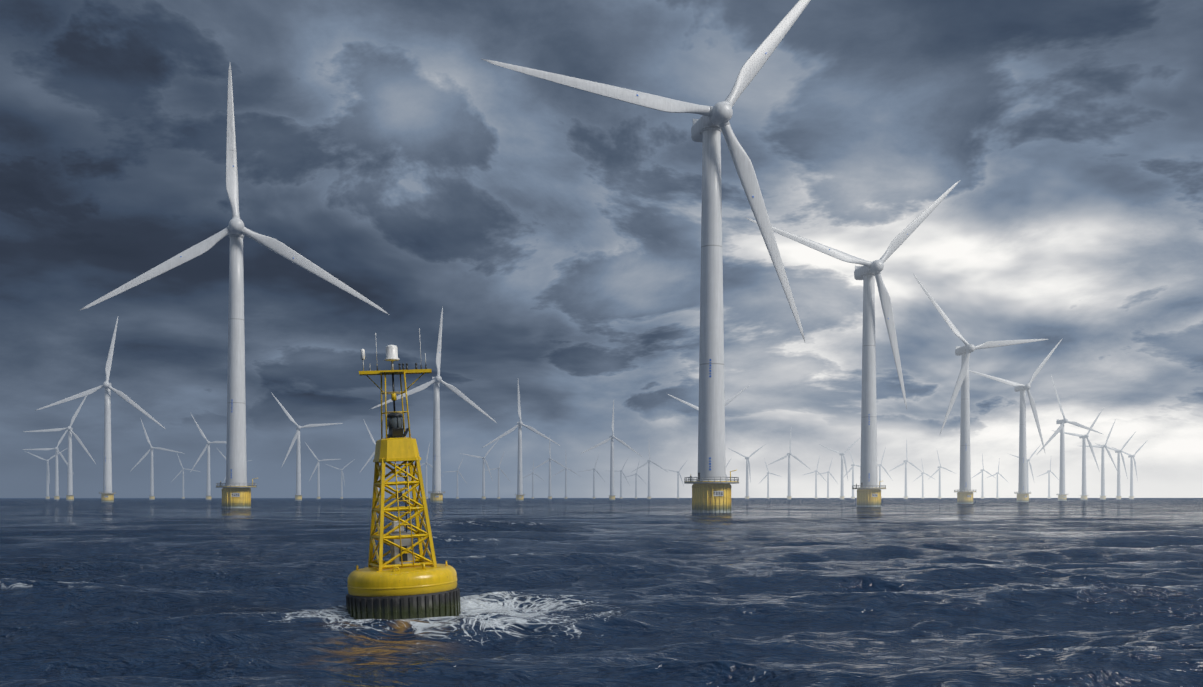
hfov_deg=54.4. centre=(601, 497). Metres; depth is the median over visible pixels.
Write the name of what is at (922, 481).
wind turbine
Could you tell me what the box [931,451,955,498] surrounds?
wind turbine
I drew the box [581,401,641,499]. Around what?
wind turbine
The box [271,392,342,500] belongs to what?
wind turbine
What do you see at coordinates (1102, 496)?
wind turbine
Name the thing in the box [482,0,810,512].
wind turbine
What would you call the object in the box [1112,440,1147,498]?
wind turbine
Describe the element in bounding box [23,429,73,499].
wind turbine
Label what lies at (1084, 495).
wind turbine
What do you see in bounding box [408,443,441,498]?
wind turbine
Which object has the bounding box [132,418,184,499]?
wind turbine
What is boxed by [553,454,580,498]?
wind turbine
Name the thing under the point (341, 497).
wind turbine
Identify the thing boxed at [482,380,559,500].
wind turbine
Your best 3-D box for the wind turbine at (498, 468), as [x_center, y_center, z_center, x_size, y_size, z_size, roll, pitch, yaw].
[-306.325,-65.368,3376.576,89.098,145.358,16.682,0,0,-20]
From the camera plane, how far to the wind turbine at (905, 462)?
2749.01 m
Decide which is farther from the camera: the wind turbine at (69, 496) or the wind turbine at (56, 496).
the wind turbine at (56, 496)
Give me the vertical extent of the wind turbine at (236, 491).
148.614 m
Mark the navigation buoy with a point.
(403, 585)
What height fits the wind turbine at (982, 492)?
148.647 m
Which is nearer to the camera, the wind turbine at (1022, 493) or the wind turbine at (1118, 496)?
the wind turbine at (1022, 493)
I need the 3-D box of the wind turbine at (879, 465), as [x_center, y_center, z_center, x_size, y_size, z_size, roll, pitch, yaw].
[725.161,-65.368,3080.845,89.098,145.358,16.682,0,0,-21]
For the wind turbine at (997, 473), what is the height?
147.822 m
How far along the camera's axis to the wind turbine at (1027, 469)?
2679.58 m
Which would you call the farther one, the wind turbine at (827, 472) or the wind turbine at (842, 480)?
the wind turbine at (827, 472)
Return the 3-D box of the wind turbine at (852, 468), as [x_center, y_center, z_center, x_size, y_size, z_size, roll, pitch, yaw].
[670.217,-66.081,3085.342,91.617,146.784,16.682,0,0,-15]
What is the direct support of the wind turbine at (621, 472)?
on the sea
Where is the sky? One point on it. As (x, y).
(554, 228)
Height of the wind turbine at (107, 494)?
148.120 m
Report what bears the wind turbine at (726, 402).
on the sea
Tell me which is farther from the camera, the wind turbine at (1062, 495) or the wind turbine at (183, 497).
the wind turbine at (183, 497)
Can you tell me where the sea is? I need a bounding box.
[0,498,1202,686]
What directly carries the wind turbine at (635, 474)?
on the sea
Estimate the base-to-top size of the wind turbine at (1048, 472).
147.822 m
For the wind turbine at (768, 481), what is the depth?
4064.38 m
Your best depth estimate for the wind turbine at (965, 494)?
680.74 m
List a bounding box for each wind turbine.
[23,396,95,500]
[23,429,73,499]
[25,449,65,498]
[35,318,164,501]
[79,64,388,507]
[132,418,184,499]
[172,454,199,498]
[190,414,226,499]
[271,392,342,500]
[305,442,338,498]
[326,459,354,498]
[360,419,378,490]
[371,307,497,501]
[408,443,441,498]
[447,457,466,498]
[460,441,497,498]
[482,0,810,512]
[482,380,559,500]
[485,451,510,498]
[523,461,543,498]
[530,437,568,498]
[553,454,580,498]
[579,452,604,498]
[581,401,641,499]
[614,457,628,498]
[623,460,642,498]
[632,445,666,498]
[665,461,686,498]
[666,385,749,410]
[728,444,765,498]
[745,181,958,506]
[761,458,780,498]
[768,432,810,499]
[804,456,827,498]
[820,458,837,498]
[821,437,860,499]
[843,446,860,498]
[877,447,892,498]
[890,440,922,498]
[913,274,1048,503]
[914,458,933,498]
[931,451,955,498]
[969,338,1062,501]
[972,454,994,498]
[987,458,1007,498]
[1009,446,1039,491]
[1037,375,1101,500]
[1037,460,1058,498]
[1052,406,1104,499]
[1086,419,1118,499]
[1095,433,1134,499]
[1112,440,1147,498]
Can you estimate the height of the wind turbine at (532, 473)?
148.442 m
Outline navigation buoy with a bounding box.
[346,328,460,619]
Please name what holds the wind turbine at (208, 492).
on the sea
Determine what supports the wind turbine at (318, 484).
on the sea
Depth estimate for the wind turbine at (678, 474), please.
3904.53 m
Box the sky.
[0,0,1202,497]
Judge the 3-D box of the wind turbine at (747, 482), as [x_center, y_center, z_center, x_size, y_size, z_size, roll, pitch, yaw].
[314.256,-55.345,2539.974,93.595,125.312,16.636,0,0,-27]
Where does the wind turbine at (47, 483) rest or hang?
on the sea
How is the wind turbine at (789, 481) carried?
on the sea
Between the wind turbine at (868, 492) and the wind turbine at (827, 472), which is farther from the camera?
the wind turbine at (827, 472)
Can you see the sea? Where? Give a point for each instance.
(676, 592)
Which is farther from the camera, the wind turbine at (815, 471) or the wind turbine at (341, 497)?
the wind turbine at (815, 471)
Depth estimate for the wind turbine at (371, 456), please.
2018.77 m
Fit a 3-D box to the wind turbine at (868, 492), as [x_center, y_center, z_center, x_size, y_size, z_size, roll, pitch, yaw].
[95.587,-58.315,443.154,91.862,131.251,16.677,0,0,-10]
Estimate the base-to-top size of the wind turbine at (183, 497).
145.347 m
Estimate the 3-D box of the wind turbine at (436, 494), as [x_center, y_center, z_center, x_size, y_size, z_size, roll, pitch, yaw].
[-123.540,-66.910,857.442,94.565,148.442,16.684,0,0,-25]
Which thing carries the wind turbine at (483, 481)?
on the sea
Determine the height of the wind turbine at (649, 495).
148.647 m
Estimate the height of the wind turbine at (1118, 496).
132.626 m
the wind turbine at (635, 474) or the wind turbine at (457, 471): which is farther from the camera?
the wind turbine at (635, 474)
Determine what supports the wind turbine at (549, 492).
on the sea
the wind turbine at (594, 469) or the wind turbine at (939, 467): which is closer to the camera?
the wind turbine at (939, 467)

